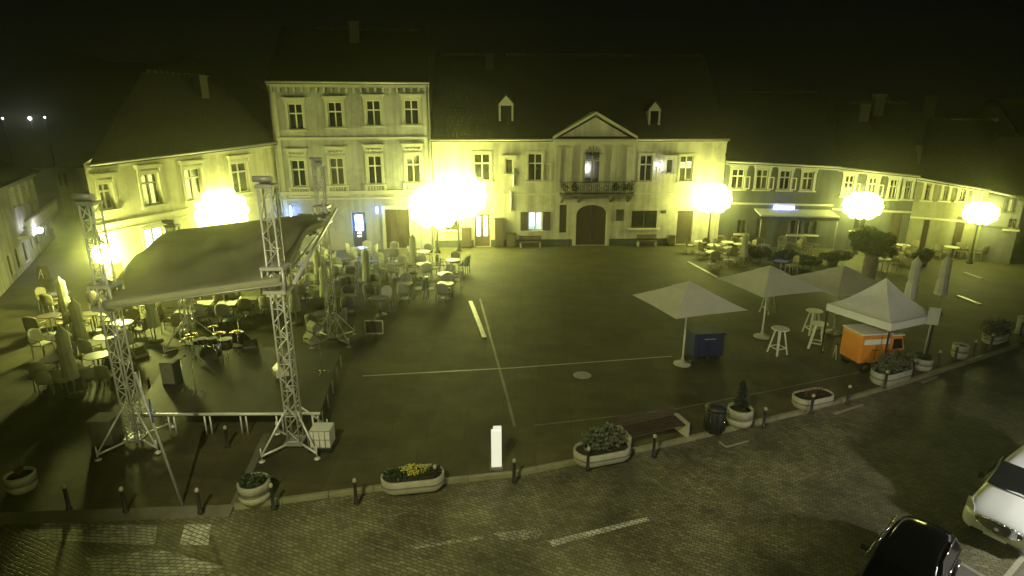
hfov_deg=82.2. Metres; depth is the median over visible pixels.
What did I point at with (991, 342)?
bollard
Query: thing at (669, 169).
window
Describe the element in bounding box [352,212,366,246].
door
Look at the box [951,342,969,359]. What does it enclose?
planter
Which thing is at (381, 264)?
terrace chair
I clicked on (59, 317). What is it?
terrace chair
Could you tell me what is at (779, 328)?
bar stool
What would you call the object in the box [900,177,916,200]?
window
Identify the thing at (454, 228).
window
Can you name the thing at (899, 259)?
terrace chair
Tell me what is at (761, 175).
window
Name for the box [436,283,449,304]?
terrace chair
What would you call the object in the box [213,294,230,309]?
terrace chair
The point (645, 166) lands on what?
window
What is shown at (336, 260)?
terrace chair
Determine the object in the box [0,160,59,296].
balcony house
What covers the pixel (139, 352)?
monitor speaker
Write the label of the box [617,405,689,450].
park bench
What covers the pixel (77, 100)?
hill
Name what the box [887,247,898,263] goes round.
terrace chair
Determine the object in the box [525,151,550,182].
window
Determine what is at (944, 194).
window
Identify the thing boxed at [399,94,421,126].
window
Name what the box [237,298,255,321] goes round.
terrace chair
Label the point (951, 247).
cafe table
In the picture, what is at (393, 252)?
terrace chair
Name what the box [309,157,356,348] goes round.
truss tower
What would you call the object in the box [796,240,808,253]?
terrace chair
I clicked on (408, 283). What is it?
cafe table
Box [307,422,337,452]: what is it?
ballast tank
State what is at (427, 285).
terrace chair
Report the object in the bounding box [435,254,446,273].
terrace chair
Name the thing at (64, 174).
window
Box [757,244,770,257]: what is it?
cafe table
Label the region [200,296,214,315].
terrace chair
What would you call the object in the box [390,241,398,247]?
terrace chair
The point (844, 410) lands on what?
road marking
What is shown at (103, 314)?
terrace chair
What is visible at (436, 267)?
terrace chair
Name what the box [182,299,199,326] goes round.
terrace chair
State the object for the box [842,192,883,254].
street lamp
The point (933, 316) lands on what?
parking sign
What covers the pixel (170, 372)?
loudspeaker
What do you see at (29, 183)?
window
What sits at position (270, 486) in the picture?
bollard
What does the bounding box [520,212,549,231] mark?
window
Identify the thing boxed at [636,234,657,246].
wall bench
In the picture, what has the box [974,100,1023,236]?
gabled house
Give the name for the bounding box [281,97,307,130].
window
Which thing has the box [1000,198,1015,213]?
window
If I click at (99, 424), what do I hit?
ballast block
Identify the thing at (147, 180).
window
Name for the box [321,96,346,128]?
window
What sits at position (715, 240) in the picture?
terrace chair
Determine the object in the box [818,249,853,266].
potted shrub
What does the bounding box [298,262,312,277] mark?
cafe table
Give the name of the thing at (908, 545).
car
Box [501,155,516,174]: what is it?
window
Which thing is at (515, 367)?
paving strip
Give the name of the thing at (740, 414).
planter
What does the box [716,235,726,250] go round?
terrace chair
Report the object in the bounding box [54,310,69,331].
terrace chair
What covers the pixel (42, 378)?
terrace chair
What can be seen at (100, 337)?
cafe table
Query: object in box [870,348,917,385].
planter
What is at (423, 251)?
cafe table
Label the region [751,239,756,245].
terrace chair
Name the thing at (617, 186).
potted plant
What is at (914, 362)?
bollard
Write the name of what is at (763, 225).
door
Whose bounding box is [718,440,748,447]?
road marking
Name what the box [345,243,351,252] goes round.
terrace chair
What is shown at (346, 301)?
terrace chair
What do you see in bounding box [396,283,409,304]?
terrace chair
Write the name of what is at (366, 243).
terrace chair
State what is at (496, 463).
info pillar
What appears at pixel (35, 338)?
terrace chair
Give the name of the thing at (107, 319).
terrace chair
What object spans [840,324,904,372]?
food cart
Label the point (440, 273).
cafe table
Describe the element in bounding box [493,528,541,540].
road marking
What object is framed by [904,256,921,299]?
closed parasol
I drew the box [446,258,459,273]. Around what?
cafe table
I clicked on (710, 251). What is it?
cafe table
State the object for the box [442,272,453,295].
terrace chair
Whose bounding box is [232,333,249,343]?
monitor speaker
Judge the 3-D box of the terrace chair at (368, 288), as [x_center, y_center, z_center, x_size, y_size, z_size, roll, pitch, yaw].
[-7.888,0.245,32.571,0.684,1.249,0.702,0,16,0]
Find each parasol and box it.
[54,276,69,326]
[54,325,84,398]
[68,298,88,358]
[144,303,163,343]
[287,273,302,325]
[313,248,320,291]
[319,263,331,309]
[361,247,370,281]
[409,235,417,273]
[633,281,745,367]
[717,265,822,339]
[738,232,748,267]
[793,266,877,334]
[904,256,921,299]
[934,254,952,314]
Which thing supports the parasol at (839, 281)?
on the square
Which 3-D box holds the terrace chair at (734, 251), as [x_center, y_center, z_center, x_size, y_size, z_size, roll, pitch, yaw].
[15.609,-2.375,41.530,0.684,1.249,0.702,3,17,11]
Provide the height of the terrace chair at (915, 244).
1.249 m
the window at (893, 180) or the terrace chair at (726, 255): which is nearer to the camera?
the terrace chair at (726, 255)
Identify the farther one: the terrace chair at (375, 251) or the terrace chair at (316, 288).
the terrace chair at (375, 251)
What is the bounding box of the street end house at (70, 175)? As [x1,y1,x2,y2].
[50,151,96,217]
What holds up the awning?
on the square
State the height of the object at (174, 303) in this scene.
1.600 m
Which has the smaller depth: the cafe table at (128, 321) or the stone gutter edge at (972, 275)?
the cafe table at (128, 321)
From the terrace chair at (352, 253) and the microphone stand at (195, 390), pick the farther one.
the terrace chair at (352, 253)
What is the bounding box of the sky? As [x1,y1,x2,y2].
[0,0,1023,144]
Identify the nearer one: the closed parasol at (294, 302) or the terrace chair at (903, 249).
the closed parasol at (294, 302)
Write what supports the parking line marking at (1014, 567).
on the road
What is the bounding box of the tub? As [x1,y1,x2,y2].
[666,235,675,245]
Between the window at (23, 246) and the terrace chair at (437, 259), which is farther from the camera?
the window at (23, 246)
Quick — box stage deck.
[131,346,341,434]
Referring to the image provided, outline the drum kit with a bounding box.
[183,325,244,363]
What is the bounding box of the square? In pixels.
[0,168,1023,512]
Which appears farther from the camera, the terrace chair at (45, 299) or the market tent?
the terrace chair at (45, 299)
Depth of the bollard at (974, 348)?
25.36 m
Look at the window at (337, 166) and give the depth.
44.07 m
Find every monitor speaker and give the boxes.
[130,346,148,358]
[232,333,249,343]
[242,339,257,351]
[272,363,288,377]
[303,331,319,343]
[306,320,321,331]
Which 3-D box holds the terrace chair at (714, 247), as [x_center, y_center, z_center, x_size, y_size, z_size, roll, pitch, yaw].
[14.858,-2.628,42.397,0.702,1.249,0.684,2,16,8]
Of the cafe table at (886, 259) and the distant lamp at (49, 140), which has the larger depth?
the distant lamp at (49, 140)
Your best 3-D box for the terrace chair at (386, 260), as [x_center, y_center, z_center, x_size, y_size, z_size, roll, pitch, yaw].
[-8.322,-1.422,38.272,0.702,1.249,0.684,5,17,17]
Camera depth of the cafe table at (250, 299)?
30.64 m
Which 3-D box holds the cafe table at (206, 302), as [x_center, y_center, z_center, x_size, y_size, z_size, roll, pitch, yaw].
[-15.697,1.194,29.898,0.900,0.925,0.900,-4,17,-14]
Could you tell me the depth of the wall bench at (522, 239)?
46.66 m
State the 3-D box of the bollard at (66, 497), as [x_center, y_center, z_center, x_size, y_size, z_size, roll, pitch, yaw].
[-11.755,5.503,15.473,0.150,0.750,0.143,0,16,0]
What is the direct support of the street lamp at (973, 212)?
on the square
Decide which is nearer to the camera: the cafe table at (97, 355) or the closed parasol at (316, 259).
the cafe table at (97, 355)
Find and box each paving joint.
[479,299,515,426]
[533,369,870,425]
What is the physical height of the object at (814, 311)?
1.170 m
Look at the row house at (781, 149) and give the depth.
46.20 m
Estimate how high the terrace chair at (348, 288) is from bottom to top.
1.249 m
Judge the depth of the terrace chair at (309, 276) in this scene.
34.30 m
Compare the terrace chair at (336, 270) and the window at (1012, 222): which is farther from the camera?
the window at (1012, 222)
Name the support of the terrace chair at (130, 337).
on the square
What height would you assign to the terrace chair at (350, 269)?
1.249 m
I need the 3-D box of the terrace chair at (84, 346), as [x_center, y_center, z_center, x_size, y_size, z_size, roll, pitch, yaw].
[-17.636,2.597,24.526,0.684,1.249,0.702,2,16,6]
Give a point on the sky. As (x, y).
(966, 53)
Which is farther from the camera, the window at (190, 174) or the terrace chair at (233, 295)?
the window at (190, 174)
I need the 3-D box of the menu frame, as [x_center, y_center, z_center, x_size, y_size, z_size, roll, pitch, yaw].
[-6.562,1.834,28.031,0.907,0.762,0.403,0,16,0]
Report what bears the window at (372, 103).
in the tall house at (350, 105)
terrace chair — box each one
[22,317,48,339]
[27,328,55,358]
[27,362,55,391]
[33,371,61,396]
[34,287,57,310]
[39,293,57,313]
[48,369,76,394]
[54,301,69,329]
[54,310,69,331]
[55,340,77,368]
[66,322,77,351]
[68,315,93,333]
[76,339,105,362]
[76,360,99,388]
[78,366,105,391]
[85,291,103,310]
[93,365,118,390]
[95,301,107,326]
[99,311,120,326]
[101,324,123,349]
[101,337,125,369]
[119,307,141,326]
[120,331,133,354]
[124,308,142,336]
[131,317,152,342]
[156,307,173,333]
[170,313,188,337]
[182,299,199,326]
[189,303,209,326]
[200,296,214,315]
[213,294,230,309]
[214,303,233,326]
[223,292,239,316]
[223,294,241,317]
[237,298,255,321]
[258,296,276,318]
[297,283,309,303]
[301,255,311,275]
[304,272,315,293]
[304,314,324,336]
[313,282,319,299]
[319,248,327,265]
[325,292,339,312]
[328,265,339,283]
[330,257,341,277]
[330,308,347,333]
[339,275,352,293]
[340,296,354,317]
[342,284,355,308]
[343,260,353,279]
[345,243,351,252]
[345,266,356,286]
[346,250,357,267]
[351,247,361,261]
[356,275,364,291]
[360,261,373,272]
[361,240,371,258]
[362,283,376,303]
[367,244,377,257]
[369,272,381,293]
[372,252,384,272]
[377,257,389,274]
[378,258,391,276]
[378,286,392,311]
[381,277,392,287]
[385,263,398,281]
[389,248,398,262]
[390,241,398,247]
[395,255,406,274]
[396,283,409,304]
[400,272,411,295]
[405,260,416,278]
[407,246,417,263]
[413,277,424,299]
[416,255,426,274]
[419,263,431,280]
[422,243,432,260]
[424,277,436,299]
[431,257,441,277]
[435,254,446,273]
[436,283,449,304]
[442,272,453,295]
[445,264,455,283]
[450,251,460,263]
[453,269,463,287]
[458,255,469,274]
[459,255,470,271]
[684,237,694,253]
[697,241,708,257]
[701,237,712,253]
[708,237,717,248]
[708,251,720,267]
[713,243,722,260]
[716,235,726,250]
[718,247,730,265]
[726,247,738,263]
[730,237,740,247]
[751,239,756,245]
[756,237,764,246]
[777,236,786,250]
[782,242,793,249]
[784,255,799,272]
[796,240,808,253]
[798,237,810,253]
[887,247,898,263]
[887,254,903,273]
[894,244,906,260]
[904,240,919,257]
[932,243,947,260]
[953,243,969,259]
[954,242,964,259]
[974,245,989,261]
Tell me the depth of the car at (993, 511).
14.46 m
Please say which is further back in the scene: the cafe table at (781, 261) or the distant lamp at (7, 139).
the distant lamp at (7, 139)
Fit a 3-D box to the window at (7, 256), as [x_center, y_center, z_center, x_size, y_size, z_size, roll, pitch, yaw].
[-31.633,-1.403,36.792,0.110,1.393,1.200,-9,19,-28]
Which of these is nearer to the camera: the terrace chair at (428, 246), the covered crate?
the covered crate
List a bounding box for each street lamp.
[194,188,248,226]
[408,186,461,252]
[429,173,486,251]
[692,183,731,248]
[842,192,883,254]
[962,201,999,263]
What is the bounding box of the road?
[0,344,1023,575]
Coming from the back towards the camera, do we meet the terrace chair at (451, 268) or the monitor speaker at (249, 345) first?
the terrace chair at (451, 268)
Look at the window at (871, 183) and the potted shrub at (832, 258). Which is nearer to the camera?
the potted shrub at (832, 258)
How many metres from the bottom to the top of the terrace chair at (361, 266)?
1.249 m
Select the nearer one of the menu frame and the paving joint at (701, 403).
the paving joint at (701, 403)
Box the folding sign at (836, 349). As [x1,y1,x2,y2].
[832,343,840,359]
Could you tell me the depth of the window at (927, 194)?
43.16 m
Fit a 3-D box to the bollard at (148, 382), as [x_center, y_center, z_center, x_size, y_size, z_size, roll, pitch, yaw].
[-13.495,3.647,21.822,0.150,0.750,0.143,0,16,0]
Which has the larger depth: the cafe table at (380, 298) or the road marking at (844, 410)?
the cafe table at (380, 298)
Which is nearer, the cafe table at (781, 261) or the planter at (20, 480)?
the planter at (20, 480)
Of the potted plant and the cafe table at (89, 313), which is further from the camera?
the potted plant
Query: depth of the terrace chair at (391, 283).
33.16 m
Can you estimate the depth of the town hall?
46.27 m
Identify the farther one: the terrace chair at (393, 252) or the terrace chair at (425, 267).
the terrace chair at (393, 252)
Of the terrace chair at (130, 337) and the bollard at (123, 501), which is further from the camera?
the terrace chair at (130, 337)
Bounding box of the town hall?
[431,53,729,246]
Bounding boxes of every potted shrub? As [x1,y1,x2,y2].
[748,246,772,262]
[767,249,800,267]
[791,253,822,269]
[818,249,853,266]
[911,248,935,266]
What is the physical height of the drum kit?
1.270 m
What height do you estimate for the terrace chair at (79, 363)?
1.249 m
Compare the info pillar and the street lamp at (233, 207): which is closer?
the info pillar
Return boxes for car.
[856,513,962,575]
[962,445,1023,555]
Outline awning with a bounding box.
[754,208,839,250]
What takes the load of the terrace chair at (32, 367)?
on the square
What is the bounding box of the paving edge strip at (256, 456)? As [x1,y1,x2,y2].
[231,433,269,503]
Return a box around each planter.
[3,461,37,494]
[236,471,270,506]
[380,463,444,494]
[573,422,630,467]
[726,380,753,428]
[792,384,833,409]
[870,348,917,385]
[914,352,933,371]
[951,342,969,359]
[980,317,1015,344]
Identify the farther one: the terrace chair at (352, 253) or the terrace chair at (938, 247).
the terrace chair at (938, 247)
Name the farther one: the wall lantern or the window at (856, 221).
the window at (856, 221)
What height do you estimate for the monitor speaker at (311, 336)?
0.415 m
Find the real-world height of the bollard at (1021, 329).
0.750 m
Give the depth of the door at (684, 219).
47.41 m
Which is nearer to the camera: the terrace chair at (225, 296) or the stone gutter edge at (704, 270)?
the terrace chair at (225, 296)
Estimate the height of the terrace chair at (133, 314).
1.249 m
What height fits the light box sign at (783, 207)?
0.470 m
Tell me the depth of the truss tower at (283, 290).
17.31 m
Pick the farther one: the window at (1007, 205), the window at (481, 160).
the window at (481, 160)
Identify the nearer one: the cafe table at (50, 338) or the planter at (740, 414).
the planter at (740, 414)
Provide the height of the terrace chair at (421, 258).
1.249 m
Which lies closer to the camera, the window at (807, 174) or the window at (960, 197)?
the window at (960, 197)
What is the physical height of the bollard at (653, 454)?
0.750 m
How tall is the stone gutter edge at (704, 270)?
0.060 m
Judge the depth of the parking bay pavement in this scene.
13.57 m
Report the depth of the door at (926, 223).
43.93 m
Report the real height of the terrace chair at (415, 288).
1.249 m
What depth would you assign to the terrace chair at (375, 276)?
34.30 m
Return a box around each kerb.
[0,504,233,524]
[234,343,1019,509]
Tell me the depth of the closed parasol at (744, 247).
40.18 m
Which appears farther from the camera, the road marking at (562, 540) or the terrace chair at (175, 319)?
the terrace chair at (175, 319)
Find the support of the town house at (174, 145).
on the square
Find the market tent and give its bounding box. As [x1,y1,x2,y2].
[818,278,933,354]
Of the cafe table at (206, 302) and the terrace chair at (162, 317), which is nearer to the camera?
the terrace chair at (162, 317)
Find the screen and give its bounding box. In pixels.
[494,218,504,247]
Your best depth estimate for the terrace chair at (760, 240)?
44.23 m
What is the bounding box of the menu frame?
[364,320,383,333]
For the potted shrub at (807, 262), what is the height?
1.064 m
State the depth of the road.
15.63 m
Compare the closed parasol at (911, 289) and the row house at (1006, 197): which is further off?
the row house at (1006, 197)
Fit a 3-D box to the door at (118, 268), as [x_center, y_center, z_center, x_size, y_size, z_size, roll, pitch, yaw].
[-21.149,-0.121,31.624,0.300,2.420,0.759,0,16,0]
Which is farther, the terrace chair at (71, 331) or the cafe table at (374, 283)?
the cafe table at (374, 283)
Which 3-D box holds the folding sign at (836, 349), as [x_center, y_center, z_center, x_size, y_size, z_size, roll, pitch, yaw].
[14.078,2.706,25.180,0.500,0.679,0.299,0,16,0]
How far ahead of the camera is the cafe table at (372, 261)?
38.51 m
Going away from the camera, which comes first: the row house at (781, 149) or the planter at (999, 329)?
the planter at (999, 329)
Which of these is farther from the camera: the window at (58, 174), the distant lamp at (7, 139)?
the distant lamp at (7, 139)
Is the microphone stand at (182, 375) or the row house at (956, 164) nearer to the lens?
the microphone stand at (182, 375)
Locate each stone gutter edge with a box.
[468,301,486,337]
[687,262,718,277]
[956,295,981,304]
[963,272,983,278]
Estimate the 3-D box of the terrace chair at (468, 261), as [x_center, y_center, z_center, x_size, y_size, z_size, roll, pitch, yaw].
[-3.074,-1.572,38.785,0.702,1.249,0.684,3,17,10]
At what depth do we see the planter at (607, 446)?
17.50 m
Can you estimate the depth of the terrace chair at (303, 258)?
38.66 m
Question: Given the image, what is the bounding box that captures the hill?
[0,50,918,167]
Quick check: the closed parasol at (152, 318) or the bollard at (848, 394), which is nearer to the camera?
the bollard at (848, 394)
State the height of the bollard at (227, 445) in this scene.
0.750 m
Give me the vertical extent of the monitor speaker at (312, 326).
0.415 m
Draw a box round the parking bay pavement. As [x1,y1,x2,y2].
[957,561,1023,575]
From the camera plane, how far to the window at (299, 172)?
43.74 m
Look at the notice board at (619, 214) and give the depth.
46.63 m
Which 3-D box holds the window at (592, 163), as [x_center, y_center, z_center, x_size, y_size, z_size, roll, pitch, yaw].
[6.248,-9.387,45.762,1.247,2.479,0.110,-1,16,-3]
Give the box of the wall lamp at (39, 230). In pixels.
[22,227,42,232]
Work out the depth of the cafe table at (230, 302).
29.83 m
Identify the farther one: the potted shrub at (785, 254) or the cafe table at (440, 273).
the potted shrub at (785, 254)
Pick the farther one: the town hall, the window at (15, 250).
the town hall
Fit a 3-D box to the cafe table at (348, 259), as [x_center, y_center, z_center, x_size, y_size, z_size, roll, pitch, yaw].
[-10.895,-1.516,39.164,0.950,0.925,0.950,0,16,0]
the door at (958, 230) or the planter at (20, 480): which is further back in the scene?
the door at (958, 230)
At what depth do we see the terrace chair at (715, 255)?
39.99 m
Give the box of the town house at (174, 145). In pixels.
[84,69,281,279]
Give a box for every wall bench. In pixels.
[519,236,541,247]
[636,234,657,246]
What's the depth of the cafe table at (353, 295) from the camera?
31.15 m
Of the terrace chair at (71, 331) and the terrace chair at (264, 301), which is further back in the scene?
the terrace chair at (264, 301)
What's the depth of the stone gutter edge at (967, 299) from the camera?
33.19 m
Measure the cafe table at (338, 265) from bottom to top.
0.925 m
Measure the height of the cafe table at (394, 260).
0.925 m
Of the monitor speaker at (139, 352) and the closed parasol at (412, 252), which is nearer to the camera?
the monitor speaker at (139, 352)
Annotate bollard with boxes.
[61,484,72,510]
[118,487,128,512]
[146,377,150,389]
[194,487,203,513]
[223,425,229,447]
[268,483,275,508]
[352,478,358,503]
[433,464,436,477]
[512,458,516,482]
[585,447,589,470]
[651,434,656,456]
[761,407,766,427]
[808,394,814,413]
[845,385,851,404]
[882,370,888,388]
[911,359,915,376]
[935,350,941,367]
[953,344,959,360]
[971,340,977,356]
[988,333,994,349]
[1018,320,1023,334]
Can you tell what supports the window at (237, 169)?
in the town house at (174, 145)
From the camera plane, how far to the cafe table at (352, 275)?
34.88 m
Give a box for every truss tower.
[71,193,174,461]
[161,220,217,355]
[251,176,327,463]
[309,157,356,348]
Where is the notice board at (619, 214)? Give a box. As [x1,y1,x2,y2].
[616,209,623,220]
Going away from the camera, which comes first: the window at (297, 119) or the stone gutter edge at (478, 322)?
the stone gutter edge at (478, 322)
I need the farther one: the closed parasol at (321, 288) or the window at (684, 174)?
the window at (684, 174)
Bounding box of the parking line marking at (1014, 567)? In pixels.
[961,553,1023,575]
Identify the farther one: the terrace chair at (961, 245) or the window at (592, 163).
the window at (592, 163)
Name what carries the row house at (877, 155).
on the square
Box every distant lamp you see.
[2,118,13,162]
[28,117,41,168]
[44,117,54,164]
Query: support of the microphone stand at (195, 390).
on the stage deck
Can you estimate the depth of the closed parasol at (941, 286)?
30.32 m
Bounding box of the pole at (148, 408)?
[134,371,183,505]
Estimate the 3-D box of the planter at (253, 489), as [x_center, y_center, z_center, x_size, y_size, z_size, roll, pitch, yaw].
[-6.967,5.350,15.853,0.870,0.831,0.840,0,16,0]
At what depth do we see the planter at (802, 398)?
20.94 m
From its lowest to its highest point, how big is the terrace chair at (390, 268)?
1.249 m
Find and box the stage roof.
[102,207,337,309]
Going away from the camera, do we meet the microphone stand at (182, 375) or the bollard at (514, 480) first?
the bollard at (514, 480)
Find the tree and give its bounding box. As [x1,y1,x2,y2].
[847,226,896,279]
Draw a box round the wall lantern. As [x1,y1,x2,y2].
[91,236,114,263]
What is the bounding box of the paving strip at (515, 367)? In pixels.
[363,356,671,375]
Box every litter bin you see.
[703,402,726,434]
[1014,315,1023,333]
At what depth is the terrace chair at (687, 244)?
44.42 m
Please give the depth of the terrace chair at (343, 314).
27.94 m
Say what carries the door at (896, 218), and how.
in the row house at (877, 155)
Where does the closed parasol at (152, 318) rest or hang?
on the square
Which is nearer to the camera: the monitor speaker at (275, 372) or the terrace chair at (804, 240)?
the monitor speaker at (275, 372)
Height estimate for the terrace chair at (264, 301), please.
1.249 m
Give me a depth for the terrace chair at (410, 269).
37.37 m
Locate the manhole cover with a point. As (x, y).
(582, 375)
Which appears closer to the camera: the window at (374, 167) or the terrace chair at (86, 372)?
the terrace chair at (86, 372)
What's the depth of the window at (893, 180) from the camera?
43.94 m
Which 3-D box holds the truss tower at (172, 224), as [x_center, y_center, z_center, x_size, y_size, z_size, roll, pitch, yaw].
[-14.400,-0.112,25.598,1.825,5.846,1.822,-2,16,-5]
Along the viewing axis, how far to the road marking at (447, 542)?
14.52 m
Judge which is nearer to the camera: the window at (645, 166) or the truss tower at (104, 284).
the truss tower at (104, 284)
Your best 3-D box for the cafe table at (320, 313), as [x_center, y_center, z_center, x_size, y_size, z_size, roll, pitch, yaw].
[-9.079,1.631,28.403,0.950,0.925,0.950,4,17,14]
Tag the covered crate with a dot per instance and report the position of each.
(706, 342)
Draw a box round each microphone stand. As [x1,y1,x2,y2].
[180,355,193,393]
[191,356,204,396]
[304,338,329,375]
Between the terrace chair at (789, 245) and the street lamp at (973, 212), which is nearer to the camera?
the street lamp at (973, 212)
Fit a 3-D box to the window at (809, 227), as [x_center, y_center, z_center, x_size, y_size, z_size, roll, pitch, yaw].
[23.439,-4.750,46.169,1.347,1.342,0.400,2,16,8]
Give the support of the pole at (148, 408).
on the square
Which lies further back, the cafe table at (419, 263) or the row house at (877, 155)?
the row house at (877, 155)
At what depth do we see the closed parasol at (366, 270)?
34.16 m
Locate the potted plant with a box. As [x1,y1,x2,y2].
[612,182,619,192]
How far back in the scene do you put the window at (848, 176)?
44.75 m
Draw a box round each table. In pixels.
[37,312,60,334]
[38,354,59,368]
[45,333,71,340]
[49,291,70,310]
[82,310,102,332]
[82,351,110,379]
[92,333,116,346]
[110,319,133,330]
[173,309,195,331]
[197,300,213,321]
[217,300,236,321]
[238,296,257,316]
[267,294,281,313]
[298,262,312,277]
[301,281,313,299]
[314,310,332,332]
[328,264,341,280]
[339,293,356,313]
[340,274,355,277]
[341,257,355,264]
[364,281,380,299]
[370,259,378,273]
[371,295,388,316]
[387,247,400,261]
[391,262,403,278]
[396,281,412,299]
[416,262,430,278]
[417,250,429,254]
[437,271,452,287]
[437,281,453,299]
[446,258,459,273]
[694,240,706,253]
[706,250,715,265]
[721,241,733,253]
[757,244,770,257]
[759,296,775,314]
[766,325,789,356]
[774,259,788,269]
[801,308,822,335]
[805,243,818,255]
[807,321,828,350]
[877,257,891,272]
[944,245,959,259]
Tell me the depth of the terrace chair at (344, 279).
33.76 m
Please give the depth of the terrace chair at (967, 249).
42.48 m
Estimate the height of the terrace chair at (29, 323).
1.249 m
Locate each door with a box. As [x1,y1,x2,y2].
[110,262,122,279]
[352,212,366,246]
[475,214,488,245]
[675,211,692,243]
[755,218,766,238]
[775,222,786,245]
[889,213,902,245]
[919,220,929,248]
[949,216,964,257]
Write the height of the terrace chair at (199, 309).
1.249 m
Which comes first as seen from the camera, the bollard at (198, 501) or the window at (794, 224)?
the bollard at (198, 501)
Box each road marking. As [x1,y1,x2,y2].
[37,523,156,544]
[85,549,223,575]
[180,524,210,544]
[411,536,483,548]
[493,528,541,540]
[549,517,649,545]
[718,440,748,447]
[834,404,863,414]
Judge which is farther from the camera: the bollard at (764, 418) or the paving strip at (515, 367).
the paving strip at (515, 367)
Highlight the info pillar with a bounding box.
[490,426,502,470]
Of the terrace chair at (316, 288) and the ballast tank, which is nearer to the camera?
the ballast tank
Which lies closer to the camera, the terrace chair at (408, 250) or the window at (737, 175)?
the terrace chair at (408, 250)
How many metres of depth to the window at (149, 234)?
33.34 m
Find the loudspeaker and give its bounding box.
[159,359,182,386]
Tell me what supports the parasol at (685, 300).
on the square
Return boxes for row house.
[717,91,887,247]
[826,95,938,251]
[905,118,998,259]
[974,134,1023,263]
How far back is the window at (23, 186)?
43.64 m
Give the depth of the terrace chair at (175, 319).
27.39 m
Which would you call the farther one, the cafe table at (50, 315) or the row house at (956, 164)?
the row house at (956, 164)
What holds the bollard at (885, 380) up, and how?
on the kerb at (447, 480)
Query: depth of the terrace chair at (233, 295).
30.78 m
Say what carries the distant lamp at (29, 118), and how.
on the square
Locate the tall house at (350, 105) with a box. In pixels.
[265,21,434,251]
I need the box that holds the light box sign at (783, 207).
[773,206,794,208]
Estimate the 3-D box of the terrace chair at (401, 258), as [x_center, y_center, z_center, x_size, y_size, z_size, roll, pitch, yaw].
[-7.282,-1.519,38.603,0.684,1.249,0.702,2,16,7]
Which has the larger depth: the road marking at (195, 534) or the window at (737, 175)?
the window at (737, 175)
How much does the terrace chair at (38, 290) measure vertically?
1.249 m
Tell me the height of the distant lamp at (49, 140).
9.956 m
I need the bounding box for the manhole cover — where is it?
[574,371,590,378]
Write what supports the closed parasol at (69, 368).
on the square
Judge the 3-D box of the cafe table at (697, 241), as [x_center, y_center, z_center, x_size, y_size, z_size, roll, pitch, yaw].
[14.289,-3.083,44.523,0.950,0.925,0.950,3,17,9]
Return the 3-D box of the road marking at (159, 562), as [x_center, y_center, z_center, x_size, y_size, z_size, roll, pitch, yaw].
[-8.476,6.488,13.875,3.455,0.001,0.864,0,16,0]
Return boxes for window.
[6,255,12,275]
[7,186,18,208]
[14,249,19,267]
[15,183,25,206]
[21,180,31,204]
[22,242,27,260]
[28,178,37,202]
[57,173,62,185]
[63,173,68,185]
[90,172,122,213]
[133,163,168,208]
[140,223,167,249]
[177,159,206,202]
[226,154,254,194]
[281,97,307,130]
[284,148,311,197]
[298,213,316,236]
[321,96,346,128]
[323,146,349,195]
[360,94,384,127]
[362,144,386,194]
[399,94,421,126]
[401,143,424,192]
[442,220,460,231]
[472,151,492,182]
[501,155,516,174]
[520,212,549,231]
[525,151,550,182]
[584,151,600,183]
[628,211,659,229]
[636,153,658,182]
[663,155,679,174]
[676,153,695,182]
[728,164,750,190]
[733,220,748,234]
[752,165,774,190]
[775,166,797,191]
[786,220,804,236]
[798,167,820,191]
[800,221,818,236]
[839,170,860,196]
[849,218,866,231]
[865,173,883,196]
[884,175,903,200]
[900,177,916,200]
[920,183,934,201]
[938,186,952,202]
[954,188,969,202]
[969,191,983,204]
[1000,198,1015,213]
[1002,218,1019,231]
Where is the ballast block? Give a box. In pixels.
[85,412,124,445]
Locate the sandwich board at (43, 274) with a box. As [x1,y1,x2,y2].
[36,266,51,281]
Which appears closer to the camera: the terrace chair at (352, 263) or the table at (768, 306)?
the table at (768, 306)
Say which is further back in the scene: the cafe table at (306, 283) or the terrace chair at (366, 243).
the terrace chair at (366, 243)
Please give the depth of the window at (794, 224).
46.44 m
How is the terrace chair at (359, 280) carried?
on the square
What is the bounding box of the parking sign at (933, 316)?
[923,307,941,353]
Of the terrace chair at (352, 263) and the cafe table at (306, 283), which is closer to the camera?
the cafe table at (306, 283)
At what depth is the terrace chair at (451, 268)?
36.38 m
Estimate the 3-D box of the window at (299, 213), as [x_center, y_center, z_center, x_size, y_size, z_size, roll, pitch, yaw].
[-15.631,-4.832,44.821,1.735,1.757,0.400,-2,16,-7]
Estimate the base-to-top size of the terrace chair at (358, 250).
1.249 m
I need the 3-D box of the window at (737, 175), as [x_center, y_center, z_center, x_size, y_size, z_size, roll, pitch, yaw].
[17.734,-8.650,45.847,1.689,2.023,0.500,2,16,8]
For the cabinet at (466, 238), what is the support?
on the square
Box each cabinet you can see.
[461,227,471,247]
[506,233,515,246]
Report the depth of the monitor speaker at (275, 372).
21.64 m
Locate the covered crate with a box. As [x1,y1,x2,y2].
[685,325,725,359]
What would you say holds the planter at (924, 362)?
on the square

